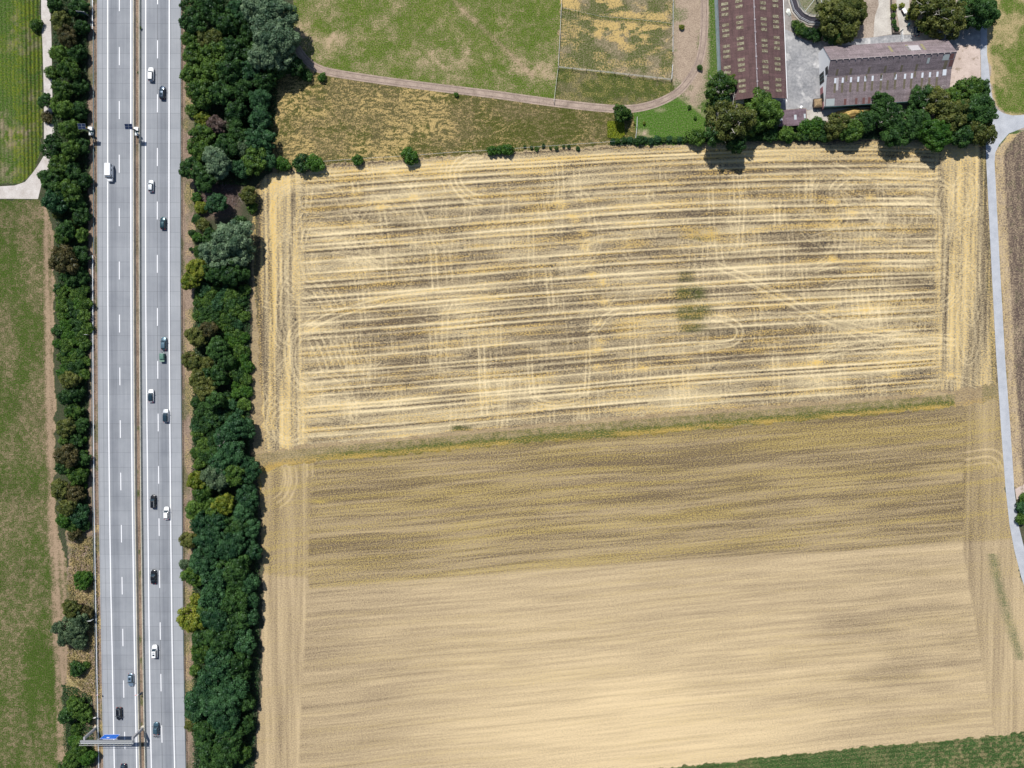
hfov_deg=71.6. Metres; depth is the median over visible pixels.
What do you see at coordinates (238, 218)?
bush
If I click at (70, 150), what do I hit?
broadleaf tree
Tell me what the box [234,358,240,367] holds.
bush
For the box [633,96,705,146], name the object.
lawn
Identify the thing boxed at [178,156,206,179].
broadleaf tree
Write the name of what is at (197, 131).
broadleaf tree
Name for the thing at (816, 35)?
bush
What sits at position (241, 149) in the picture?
broadleaf tree
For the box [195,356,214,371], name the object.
broadleaf tree
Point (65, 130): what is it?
broadleaf tree
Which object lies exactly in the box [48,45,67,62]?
broadleaf tree
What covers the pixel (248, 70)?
broadleaf tree
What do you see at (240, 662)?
broadleaf tree
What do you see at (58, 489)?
broadleaf tree
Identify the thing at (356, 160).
bush
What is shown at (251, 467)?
broadleaf tree
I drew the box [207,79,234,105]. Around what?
broadleaf tree
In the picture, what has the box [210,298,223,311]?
bush
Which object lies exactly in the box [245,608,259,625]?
broadleaf tree
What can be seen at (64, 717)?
broadleaf tree
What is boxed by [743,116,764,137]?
broadleaf tree
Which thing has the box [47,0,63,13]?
broadleaf tree
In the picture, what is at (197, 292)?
bush
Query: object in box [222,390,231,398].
bush
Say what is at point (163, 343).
car
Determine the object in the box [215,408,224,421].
bush
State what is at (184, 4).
broadleaf tree
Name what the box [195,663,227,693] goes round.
broadleaf tree
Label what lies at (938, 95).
broadleaf tree
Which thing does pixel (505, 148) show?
bush
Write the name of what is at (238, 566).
broadleaf tree
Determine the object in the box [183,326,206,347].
broadleaf tree
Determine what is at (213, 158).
willow tree
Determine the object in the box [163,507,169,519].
car
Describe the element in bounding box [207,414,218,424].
bush
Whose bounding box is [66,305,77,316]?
bush
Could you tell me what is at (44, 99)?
broadleaf tree
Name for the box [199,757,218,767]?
broadleaf tree
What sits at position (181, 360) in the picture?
guard rail
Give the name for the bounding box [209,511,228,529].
broadleaf tree
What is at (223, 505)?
broadleaf tree
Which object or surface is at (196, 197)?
bush
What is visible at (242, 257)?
willow tree
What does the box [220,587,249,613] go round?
broadleaf tree
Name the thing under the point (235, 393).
bush
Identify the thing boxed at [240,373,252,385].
bush
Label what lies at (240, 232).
willow tree
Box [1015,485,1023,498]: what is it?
field entrance
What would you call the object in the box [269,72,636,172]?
rough grass
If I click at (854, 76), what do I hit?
barn
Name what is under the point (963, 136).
broadleaf tree
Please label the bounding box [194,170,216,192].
broadleaf tree
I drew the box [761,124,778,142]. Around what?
bush
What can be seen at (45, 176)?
broadleaf tree
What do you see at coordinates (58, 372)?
bush
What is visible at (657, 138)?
bush
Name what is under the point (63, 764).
broadleaf tree
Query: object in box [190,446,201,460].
bush
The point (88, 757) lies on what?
broadleaf tree
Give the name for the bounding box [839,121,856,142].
broadleaf tree
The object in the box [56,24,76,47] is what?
broadleaf tree
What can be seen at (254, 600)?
broadleaf tree
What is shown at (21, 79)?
crop field
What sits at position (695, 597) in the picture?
seeded field
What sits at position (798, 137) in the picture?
bush
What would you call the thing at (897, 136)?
broadleaf tree
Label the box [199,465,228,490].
broadleaf tree
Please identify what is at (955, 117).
broadleaf tree
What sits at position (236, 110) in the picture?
broadleaf tree
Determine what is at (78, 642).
broadleaf tree
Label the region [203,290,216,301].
bush
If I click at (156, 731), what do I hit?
car
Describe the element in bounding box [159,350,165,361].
covered trailer
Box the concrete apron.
[807,107,869,120]
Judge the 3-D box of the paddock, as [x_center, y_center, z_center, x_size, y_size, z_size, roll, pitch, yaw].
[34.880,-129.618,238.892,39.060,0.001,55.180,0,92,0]
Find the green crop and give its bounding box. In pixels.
[659,731,1023,767]
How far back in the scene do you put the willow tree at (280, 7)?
227.83 m
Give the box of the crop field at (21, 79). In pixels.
[0,0,43,183]
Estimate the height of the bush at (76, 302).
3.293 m
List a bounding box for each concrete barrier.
[133,0,141,767]
[139,0,146,767]
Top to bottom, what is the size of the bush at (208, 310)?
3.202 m
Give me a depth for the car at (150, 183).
239.46 m
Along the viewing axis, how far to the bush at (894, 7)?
237.76 m
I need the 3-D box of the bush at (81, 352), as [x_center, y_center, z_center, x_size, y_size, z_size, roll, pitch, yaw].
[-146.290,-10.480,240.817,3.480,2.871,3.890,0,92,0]
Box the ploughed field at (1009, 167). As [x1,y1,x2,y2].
[995,131,1023,488]
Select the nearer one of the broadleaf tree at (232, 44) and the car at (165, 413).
the broadleaf tree at (232, 44)
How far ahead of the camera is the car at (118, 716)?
244.26 m
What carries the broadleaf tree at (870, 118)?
on the ground
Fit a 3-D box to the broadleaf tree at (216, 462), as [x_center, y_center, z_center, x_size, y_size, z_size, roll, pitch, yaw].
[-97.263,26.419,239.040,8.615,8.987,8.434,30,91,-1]
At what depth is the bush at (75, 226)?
239.31 m
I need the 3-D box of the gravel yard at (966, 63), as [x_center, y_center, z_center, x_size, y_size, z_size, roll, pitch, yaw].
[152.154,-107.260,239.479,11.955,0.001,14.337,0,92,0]
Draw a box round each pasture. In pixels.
[293,0,560,98]
[987,0,1023,114]
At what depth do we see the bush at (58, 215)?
239.07 m
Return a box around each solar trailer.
[78,124,94,135]
[124,124,138,135]
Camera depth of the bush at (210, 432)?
241.30 m
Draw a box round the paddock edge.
[555,67,674,104]
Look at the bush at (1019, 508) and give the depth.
241.22 m
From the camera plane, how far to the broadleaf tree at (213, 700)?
236.02 m
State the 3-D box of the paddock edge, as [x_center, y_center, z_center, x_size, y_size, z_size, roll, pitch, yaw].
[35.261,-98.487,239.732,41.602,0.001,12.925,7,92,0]
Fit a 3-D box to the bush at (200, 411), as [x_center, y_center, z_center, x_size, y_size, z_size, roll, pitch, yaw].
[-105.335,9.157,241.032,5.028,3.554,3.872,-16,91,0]
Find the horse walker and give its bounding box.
[788,0,821,25]
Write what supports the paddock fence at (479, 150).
on the rough grass at (329, 118)
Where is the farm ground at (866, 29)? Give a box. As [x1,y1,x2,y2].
[705,0,1023,146]
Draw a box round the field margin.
[249,53,1014,497]
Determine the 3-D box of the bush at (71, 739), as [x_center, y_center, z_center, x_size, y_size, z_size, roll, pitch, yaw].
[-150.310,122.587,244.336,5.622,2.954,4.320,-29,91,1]
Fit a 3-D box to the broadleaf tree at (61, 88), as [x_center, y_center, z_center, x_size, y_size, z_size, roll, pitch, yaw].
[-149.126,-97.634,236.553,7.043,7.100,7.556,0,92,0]
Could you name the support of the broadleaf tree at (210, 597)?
on the ground
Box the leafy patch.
[607,121,624,138]
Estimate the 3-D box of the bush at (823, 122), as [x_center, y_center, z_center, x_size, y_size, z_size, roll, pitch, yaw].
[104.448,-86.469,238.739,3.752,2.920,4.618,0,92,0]
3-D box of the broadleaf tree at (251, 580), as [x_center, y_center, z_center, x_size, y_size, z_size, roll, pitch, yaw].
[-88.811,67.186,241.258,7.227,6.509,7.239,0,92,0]
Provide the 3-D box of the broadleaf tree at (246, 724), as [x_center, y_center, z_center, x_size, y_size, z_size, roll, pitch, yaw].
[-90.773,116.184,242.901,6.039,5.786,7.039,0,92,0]
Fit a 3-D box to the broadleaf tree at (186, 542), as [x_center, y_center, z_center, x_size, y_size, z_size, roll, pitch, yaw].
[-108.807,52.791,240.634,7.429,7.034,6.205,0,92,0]
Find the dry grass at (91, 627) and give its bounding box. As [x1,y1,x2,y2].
[66,536,99,697]
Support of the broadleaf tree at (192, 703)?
on the ground
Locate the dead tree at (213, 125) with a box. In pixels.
[206,115,226,133]
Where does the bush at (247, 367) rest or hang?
on the undergrowth floor
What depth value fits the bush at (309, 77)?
237.89 m
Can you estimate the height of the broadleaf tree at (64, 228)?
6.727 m
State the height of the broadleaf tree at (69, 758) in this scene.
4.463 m
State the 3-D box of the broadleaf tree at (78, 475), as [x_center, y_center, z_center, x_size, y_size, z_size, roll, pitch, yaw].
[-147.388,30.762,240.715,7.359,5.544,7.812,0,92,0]
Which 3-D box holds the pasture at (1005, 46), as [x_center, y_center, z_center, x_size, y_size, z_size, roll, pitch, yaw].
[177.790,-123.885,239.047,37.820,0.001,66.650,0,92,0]
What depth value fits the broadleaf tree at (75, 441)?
239.84 m
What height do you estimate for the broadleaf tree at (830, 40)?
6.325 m
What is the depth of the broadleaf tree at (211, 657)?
237.22 m
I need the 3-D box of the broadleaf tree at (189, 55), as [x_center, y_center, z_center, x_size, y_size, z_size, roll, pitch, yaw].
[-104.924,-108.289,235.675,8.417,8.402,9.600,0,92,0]
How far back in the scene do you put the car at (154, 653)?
243.77 m
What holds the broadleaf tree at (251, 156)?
on the ground
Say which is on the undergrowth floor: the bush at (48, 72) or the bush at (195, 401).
the bush at (195, 401)
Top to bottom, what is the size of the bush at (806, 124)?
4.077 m
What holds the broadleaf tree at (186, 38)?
on the ground
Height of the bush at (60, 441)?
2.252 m
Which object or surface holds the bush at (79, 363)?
on the ground
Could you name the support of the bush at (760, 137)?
on the undergrowth at (863, 136)
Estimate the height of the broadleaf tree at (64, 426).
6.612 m
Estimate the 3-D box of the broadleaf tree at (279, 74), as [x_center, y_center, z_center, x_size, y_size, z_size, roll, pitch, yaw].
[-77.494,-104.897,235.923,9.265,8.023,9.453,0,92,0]
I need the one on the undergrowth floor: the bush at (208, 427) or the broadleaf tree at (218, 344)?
the bush at (208, 427)
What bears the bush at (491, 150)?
on the ground
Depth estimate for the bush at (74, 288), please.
239.18 m
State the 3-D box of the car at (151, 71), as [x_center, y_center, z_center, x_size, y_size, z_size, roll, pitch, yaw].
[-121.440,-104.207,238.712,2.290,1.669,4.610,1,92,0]
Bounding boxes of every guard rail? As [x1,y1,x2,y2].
[91,255,99,767]
[93,30,94,253]
[180,0,185,760]
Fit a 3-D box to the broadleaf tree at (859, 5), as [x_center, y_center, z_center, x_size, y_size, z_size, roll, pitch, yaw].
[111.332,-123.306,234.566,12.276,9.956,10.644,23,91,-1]
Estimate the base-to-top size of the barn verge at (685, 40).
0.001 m
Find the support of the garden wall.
on the farm ground at (866, 29)
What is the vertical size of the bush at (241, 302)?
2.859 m
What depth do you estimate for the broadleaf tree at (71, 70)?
234.00 m
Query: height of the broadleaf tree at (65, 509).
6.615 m
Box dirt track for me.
[295,0,708,112]
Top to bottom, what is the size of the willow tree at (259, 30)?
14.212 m
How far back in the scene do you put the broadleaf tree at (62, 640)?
239.96 m
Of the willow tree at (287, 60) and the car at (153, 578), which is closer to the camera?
the willow tree at (287, 60)
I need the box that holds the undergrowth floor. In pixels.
[0,0,1023,767]
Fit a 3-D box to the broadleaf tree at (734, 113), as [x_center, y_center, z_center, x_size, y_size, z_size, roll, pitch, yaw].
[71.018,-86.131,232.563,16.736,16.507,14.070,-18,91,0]
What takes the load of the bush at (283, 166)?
on the ground
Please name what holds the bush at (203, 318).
on the undergrowth floor
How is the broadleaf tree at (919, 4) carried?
on the ground
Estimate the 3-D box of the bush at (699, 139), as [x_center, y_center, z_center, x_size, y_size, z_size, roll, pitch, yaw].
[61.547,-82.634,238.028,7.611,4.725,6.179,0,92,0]
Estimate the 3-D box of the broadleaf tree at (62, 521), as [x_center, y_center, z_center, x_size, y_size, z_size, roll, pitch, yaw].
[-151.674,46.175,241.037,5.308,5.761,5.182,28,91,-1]
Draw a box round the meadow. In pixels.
[0,199,67,767]
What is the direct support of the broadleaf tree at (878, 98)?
on the ground
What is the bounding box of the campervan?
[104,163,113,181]
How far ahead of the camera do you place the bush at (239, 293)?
239.49 m
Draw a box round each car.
[115,707,122,719]
[127,673,134,685]
[147,67,154,80]
[147,180,154,191]
[147,389,154,401]
[149,495,156,507]
[150,570,156,583]
[151,644,158,658]
[153,722,159,734]
[158,86,165,99]
[160,217,166,229]
[161,337,166,349]
[162,409,168,421]
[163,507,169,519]
[913,23,919,35]
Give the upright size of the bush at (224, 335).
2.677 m
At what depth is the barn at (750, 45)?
233.64 m
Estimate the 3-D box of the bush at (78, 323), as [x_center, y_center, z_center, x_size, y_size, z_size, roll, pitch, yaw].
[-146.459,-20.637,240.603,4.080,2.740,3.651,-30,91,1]
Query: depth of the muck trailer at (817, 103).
238.17 m
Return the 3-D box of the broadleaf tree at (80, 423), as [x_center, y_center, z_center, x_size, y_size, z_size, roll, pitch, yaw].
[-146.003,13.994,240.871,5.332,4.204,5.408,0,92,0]
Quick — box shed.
[765,109,806,127]
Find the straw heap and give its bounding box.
[835,108,871,117]
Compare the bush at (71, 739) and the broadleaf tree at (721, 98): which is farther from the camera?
the bush at (71, 739)
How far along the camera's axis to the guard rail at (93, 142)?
239.45 m
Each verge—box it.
[65,0,196,767]
[671,0,717,113]
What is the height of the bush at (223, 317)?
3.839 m
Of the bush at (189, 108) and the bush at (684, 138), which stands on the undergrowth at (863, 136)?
the bush at (684, 138)
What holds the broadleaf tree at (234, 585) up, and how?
on the ground
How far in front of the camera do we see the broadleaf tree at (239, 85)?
234.22 m
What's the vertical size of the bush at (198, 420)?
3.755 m
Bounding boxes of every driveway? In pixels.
[874,0,891,36]
[896,0,913,33]
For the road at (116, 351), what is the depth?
242.33 m
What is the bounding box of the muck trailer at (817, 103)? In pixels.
[812,98,822,111]
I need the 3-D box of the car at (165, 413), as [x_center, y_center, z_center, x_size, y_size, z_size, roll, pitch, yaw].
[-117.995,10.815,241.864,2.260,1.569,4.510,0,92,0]
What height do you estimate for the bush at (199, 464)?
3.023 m
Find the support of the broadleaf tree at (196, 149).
on the ground
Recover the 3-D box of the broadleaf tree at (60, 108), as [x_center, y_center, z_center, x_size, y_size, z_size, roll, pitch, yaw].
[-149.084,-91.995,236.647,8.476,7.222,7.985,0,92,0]
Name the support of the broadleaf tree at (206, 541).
on the ground
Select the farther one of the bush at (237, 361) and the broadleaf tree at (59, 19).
the bush at (237, 361)
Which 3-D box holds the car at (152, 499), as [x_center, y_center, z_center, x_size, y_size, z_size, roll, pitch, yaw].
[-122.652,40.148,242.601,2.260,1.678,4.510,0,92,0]
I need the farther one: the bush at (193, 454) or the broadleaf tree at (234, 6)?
the bush at (193, 454)
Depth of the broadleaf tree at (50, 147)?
235.06 m
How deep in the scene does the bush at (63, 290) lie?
239.28 m
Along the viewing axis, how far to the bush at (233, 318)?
239.42 m
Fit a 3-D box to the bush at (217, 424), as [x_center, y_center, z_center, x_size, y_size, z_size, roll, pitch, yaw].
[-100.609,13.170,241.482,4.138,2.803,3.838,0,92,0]
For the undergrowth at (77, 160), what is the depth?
239.71 m
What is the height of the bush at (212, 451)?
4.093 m
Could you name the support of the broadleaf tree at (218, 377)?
on the ground
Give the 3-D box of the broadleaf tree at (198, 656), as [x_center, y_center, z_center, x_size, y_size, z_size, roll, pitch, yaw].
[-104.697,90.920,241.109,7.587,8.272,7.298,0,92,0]
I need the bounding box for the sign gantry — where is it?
[79,725,143,745]
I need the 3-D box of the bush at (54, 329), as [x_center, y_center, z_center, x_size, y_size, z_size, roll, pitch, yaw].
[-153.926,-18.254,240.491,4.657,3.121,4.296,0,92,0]
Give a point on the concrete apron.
(823, 114)
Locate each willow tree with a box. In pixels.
[198,241,231,268]
[201,145,232,179]
[211,219,253,254]
[229,242,257,266]
[240,0,278,20]
[247,40,279,70]
[249,12,295,49]
[257,0,298,27]
[261,19,300,60]
[270,46,296,70]
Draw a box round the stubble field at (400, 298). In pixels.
[252,138,997,452]
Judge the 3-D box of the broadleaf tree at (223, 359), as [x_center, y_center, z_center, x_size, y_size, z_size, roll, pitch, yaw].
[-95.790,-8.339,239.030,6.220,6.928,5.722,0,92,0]
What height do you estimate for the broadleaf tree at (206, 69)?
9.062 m
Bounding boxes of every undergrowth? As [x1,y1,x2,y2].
[51,0,87,533]
[61,684,93,767]
[191,259,259,767]
[194,0,278,184]
[610,126,932,144]
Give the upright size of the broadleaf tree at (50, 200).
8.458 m
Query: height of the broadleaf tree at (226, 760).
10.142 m
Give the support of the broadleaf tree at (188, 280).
on the ground
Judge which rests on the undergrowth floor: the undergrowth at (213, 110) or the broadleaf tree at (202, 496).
the undergrowth at (213, 110)
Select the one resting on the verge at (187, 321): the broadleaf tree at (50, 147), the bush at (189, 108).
the bush at (189, 108)
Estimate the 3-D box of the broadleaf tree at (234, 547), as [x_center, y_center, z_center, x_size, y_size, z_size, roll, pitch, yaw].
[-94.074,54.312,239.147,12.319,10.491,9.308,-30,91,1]
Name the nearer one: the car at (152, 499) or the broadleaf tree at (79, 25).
the broadleaf tree at (79, 25)
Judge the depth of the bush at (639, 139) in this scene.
238.53 m
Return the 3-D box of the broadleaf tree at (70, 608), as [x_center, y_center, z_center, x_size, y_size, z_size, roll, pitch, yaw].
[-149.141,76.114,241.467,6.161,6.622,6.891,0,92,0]
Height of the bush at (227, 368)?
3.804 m
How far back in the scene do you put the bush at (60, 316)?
239.60 m
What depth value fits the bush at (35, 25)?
237.50 m
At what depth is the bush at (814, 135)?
237.99 m
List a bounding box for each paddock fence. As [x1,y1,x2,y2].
[330,139,634,160]
[554,0,561,97]
[558,66,671,79]
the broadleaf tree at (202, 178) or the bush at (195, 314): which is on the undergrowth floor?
the bush at (195, 314)
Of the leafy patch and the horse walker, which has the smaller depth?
the horse walker
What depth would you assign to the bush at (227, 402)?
239.85 m
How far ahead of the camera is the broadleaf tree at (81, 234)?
238.02 m
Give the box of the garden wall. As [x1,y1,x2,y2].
[890,0,900,33]
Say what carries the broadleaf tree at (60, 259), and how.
on the ground
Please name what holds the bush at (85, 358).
on the undergrowth floor
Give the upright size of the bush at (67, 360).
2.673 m
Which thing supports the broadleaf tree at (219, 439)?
on the ground
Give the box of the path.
[0,0,53,198]
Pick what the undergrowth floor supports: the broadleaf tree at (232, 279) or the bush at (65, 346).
the bush at (65, 346)
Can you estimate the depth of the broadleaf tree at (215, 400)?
236.30 m
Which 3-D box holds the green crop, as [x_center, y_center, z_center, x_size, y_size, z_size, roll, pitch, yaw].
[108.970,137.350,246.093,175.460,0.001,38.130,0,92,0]
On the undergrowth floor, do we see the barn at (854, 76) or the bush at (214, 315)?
the bush at (214, 315)
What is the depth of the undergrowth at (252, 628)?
243.15 m
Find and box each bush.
[29,18,43,32]
[40,110,52,124]
[43,66,58,78]
[49,620,63,632]
[50,324,62,335]
[52,212,63,218]
[52,283,63,294]
[52,339,61,348]
[55,295,68,305]
[55,301,68,312]
[55,312,64,319]
[55,367,64,377]
[56,287,67,297]
[56,353,63,361]
[57,436,68,444]
[58,318,71,330]
[59,346,70,356]
[61,338,73,352]
[61,355,71,364]
[63,331,74,340]
[65,361,76,372]
[66,299,75,306]
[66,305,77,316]
[67,348,75,355]
[67,734,81,745]
[68,216,78,229]
[69,285,77,292]
[69,291,78,300]
[70,318,74,326]
[70,339,79,345]
[70,350,81,361]
[70,720,83,734]
[71,326,83,335]
[73,296,84,309]
[73,309,81,320]
[73,319,85,327]
[74,359,84,369]
[75,287,86,300]
[75,330,87,341]
[75,348,85,357]
[77,309,90,322]
[77,368,89,380]
[78,284,90,293]
[79,298,92,309]
[79,338,91,350]
[80,520,90,530]
[81,321,94,334]
[81,355,90,365]
[82,661,90,668]
[85,571,93,578]
[179,559,189,569]
[184,720,194,732]
[185,104,199,117]
[188,229,195,236]
[189,593,199,603]
[189,664,199,676]
[190,397,200,407]
[190,423,200,431]
[190,428,205,436]
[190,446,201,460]
[191,192,201,202]
[191,214,202,224]
[191,415,203,426]
[192,232,201,241]
[192,246,202,259]
[192,296,203,307]
[192,309,200,321]
[192,434,201,442]
[192,458,206,468]
[193,201,207,213]
[194,405,208,416]
[194,446,207,457]
[195,218,210,231]
[195,288,204,297]
[196,437,207,448]
[197,450,209,460]
[198,281,211,297]
[198,305,205,314]
[198,313,209,322]
[200,421,212,432]
[202,298,211,307]
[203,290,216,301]
[203,305,213,315]
[205,409,219,421]
[206,429,215,436]
[206,436,216,447]
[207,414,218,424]
[207,446,217,457]
[209,312,219,322]
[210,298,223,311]
[210,421,221,427]
[211,283,220,292]
[214,291,225,302]
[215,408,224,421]
[218,294,230,307]
[219,312,231,325]
[220,283,229,294]
[222,306,229,313]
[222,323,234,334]
[222,331,230,339]
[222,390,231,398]
[222,396,232,408]
[223,287,238,301]
[223,407,234,415]
[224,361,235,370]
[224,377,230,384]
[225,297,237,308]
[225,313,237,325]
[226,399,237,409]
[227,366,238,377]
[228,336,238,345]
[228,349,236,359]
[229,303,242,316]
[230,290,243,298]
[230,328,242,341]
[231,381,239,388]
[231,388,241,398]
[232,319,243,329]
[232,366,245,379]
[233,215,246,221]
[233,344,244,357]
[233,371,244,382]
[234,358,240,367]
[235,405,244,414]
[237,295,247,306]
[237,352,248,362]
[237,397,251,410]
[238,284,250,294]
[238,311,250,321]
[239,332,249,342]
[239,384,253,397]
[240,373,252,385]
[241,360,254,372]
[244,346,250,356]
[246,202,257,214]
[274,156,290,171]
[291,153,311,173]
[300,68,312,81]
[305,153,324,171]
[317,72,325,81]
[351,154,363,166]
[400,146,418,165]
[487,145,497,155]
[496,145,502,154]
[501,144,514,155]
[627,137,632,143]
[636,135,644,144]
[654,135,661,142]
[666,135,672,141]
[682,136,687,142]
[685,129,705,147]
[758,132,763,139]
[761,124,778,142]
[777,125,793,140]
[785,136,792,143]
[791,19,799,29]
[794,22,807,35]
[795,131,804,140]
[797,118,814,134]
[802,27,815,39]
[802,134,808,140]
[808,129,819,140]
[810,29,821,42]
[810,116,822,130]
[817,130,831,142]
[818,120,825,132]
[891,3,897,10]
[910,14,917,20]
[1015,500,1023,514]
[1015,513,1023,524]
[1019,492,1023,503]
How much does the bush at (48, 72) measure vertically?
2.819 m
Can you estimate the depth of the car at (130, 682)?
244.10 m
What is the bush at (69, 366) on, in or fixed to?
on the ground
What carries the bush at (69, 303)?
on the undergrowth floor
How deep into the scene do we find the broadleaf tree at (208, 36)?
231.93 m
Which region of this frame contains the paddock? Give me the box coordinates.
[558,0,673,81]
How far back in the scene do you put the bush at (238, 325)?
239.97 m
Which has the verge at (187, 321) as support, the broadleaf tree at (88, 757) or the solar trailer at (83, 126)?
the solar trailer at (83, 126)
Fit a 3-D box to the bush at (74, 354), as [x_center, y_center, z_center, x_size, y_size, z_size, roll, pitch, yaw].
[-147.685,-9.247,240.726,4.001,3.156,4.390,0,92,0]
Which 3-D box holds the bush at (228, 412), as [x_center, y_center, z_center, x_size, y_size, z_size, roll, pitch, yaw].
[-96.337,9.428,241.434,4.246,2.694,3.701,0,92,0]
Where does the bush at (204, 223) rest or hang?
on the ground
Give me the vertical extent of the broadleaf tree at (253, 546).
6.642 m
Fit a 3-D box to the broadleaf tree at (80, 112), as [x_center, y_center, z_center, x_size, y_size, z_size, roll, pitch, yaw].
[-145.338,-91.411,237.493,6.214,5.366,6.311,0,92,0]
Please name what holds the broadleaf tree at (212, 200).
on the ground
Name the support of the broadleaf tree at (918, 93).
on the ground
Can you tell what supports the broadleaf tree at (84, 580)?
on the ground
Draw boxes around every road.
[97,0,138,767]
[141,0,184,767]
[981,26,1023,583]
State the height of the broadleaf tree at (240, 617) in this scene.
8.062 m
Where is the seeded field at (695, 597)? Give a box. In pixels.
[255,399,1023,767]
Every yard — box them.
[780,28,980,109]
[950,44,979,86]
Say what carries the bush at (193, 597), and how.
on the ground
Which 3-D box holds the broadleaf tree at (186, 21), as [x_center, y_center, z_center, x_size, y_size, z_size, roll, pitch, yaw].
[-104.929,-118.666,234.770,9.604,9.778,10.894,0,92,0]
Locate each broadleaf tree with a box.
[36,169,63,190]
[37,93,50,108]
[39,133,62,158]
[41,188,67,213]
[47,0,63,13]
[47,154,71,177]
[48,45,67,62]
[48,243,78,275]
[49,96,74,118]
[50,10,71,31]
[50,78,72,100]
[50,478,68,499]
[51,178,81,203]
[52,443,78,468]
[53,233,69,244]
[54,461,68,474]
[55,219,75,239]
[55,514,71,527]
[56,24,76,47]
[56,57,81,80]
[56,390,75,405]
[56,417,75,438]
[56,499,77,516]
[56,634,71,646]
[56,759,74,767]
[57,611,91,638]
[57,707,74,724]
[58,118,80,140]
[58,161,82,181]
[58,371,81,388]
[59,272,77,286]
[60,140,80,161]
[62,599,81,617]
[63,751,80,767]
[64,191,86,211]
[64,402,84,418]
[64,521,79,531]
[65,465,88,485]
[65,482,86,502]
[65,695,88,718]
[66,44,87,63]
[67,385,86,401]
[67,528,82,541]
[68,0,90,16]
[68,101,88,119]
[69,245,90,265]
[69,433,83,446]
[69,502,89,527]
[69,631,88,650]
[69,736,88,756]
[70,660,85,677]
[72,78,89,95]
[72,207,92,226]
[73,20,90,35]
[73,266,90,286]
[74,137,90,155]
[74,172,92,190]
[74,227,88,242]
[74,418,89,432]
[74,570,92,590]
[75,450,91,465]
[76,707,92,723]
[77,749,98,766]
[79,605,93,617]
[176,603,205,632]
[178,0,196,11]
[178,5,207,36]
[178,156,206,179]
[178,531,196,548]
[179,62,200,83]
[179,567,201,587]
[180,30,199,50]
[180,272,199,289]
[181,351,202,370]
[182,41,204,66]
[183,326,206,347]
[184,78,213,110]
[184,500,204,519]
[184,687,207,716]
[184,710,203,722]
[185,258,207,280]
[185,470,206,489]
[186,139,208,162]
[187,123,215,145]
[188,367,206,387]
[189,510,213,533]
[189,546,218,575]
[190,645,209,664]
[191,627,210,647]
[191,720,215,742]
[192,484,212,504]
[192,526,224,557]
[193,57,220,82]
[193,111,210,125]
[193,377,217,401]
[194,0,224,21]
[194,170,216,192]
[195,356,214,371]
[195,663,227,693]
[195,738,220,763]
[196,27,223,54]
[196,605,210,622]
[196,685,240,718]
[198,321,218,338]
[198,585,228,608]
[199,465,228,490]
[199,606,231,634]
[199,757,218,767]
[200,39,228,63]
[200,565,227,592]
[202,227,214,242]
[202,262,226,284]
[202,363,226,386]
[203,192,227,213]
[204,390,225,409]
[204,497,221,517]
[204,647,233,678]
[206,335,230,361]
[206,624,236,653]
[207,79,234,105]
[207,705,241,734]
[208,451,230,474]
[209,4,239,36]
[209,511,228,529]
[210,492,234,514]
[210,746,240,767]
[212,133,239,158]
[213,426,235,450]
[214,531,247,560]
[214,723,244,753]
[215,57,242,86]
[215,552,251,581]
[216,353,235,367]
[218,259,241,285]
[218,439,246,466]
[219,674,249,701]
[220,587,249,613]
[221,35,245,61]
[221,412,249,440]
[222,464,245,486]
[223,514,250,536]
[224,0,244,25]
[224,99,248,123]
[224,571,246,594]
[224,608,251,634]
[226,121,246,141]
[228,651,252,678]
[229,158,248,178]
[230,78,253,101]
[232,266,250,280]
[232,502,255,523]
[232,626,256,654]
[233,13,253,42]
[234,668,251,680]
[235,483,258,511]
[236,692,255,711]
[237,139,249,157]
[237,715,254,733]
[237,743,251,762]
[238,38,258,62]
[238,60,260,83]
[238,185,257,204]
[239,128,260,147]
[239,456,261,483]
[241,145,268,175]
[241,572,260,592]
[242,518,260,538]
[242,537,262,560]
[243,417,255,439]
[244,592,259,608]
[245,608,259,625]
[247,105,272,128]
[248,88,271,110]
[249,127,276,151]
[251,71,277,92]
[259,150,276,168]
[265,58,289,81]
[287,54,305,76]
[612,103,630,121]
[703,113,734,147]
[704,70,737,100]
[705,92,757,141]
[709,93,730,108]
[723,135,746,153]
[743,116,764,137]
[744,87,783,128]
[814,0,860,44]
[823,27,841,45]
[824,113,850,140]
[835,22,857,43]
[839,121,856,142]
[840,0,867,24]
[846,117,865,141]
[855,109,881,133]
[870,98,904,134]
[872,91,894,112]
[879,118,915,147]
[901,106,932,135]
[908,83,935,110]
[910,0,960,32]
[912,1,931,14]
[915,118,953,153]
[919,15,931,34]
[919,84,952,114]
[927,0,972,39]
[933,99,973,132]
[945,87,960,104]
[951,123,974,148]
[952,75,984,99]
[956,0,1001,30]
[960,92,998,128]
[967,113,997,146]
[975,79,990,95]
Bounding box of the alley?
[784,0,793,30]
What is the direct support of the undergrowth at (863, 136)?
on the farm ground at (866, 29)
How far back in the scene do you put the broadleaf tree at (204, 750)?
237.87 m
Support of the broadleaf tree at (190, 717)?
on the ground
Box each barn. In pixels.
[714,0,787,103]
[818,39,956,110]
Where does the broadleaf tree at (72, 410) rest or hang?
on the ground
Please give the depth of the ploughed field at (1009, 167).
241.35 m
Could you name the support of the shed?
on the farm ground at (866, 29)
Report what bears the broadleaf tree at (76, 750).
on the ground
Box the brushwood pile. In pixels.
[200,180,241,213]
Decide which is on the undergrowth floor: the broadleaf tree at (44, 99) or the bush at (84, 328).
the bush at (84, 328)
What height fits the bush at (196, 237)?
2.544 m
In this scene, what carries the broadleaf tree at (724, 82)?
on the ground
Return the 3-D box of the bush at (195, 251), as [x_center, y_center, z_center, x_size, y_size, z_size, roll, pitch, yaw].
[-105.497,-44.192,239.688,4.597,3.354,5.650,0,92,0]

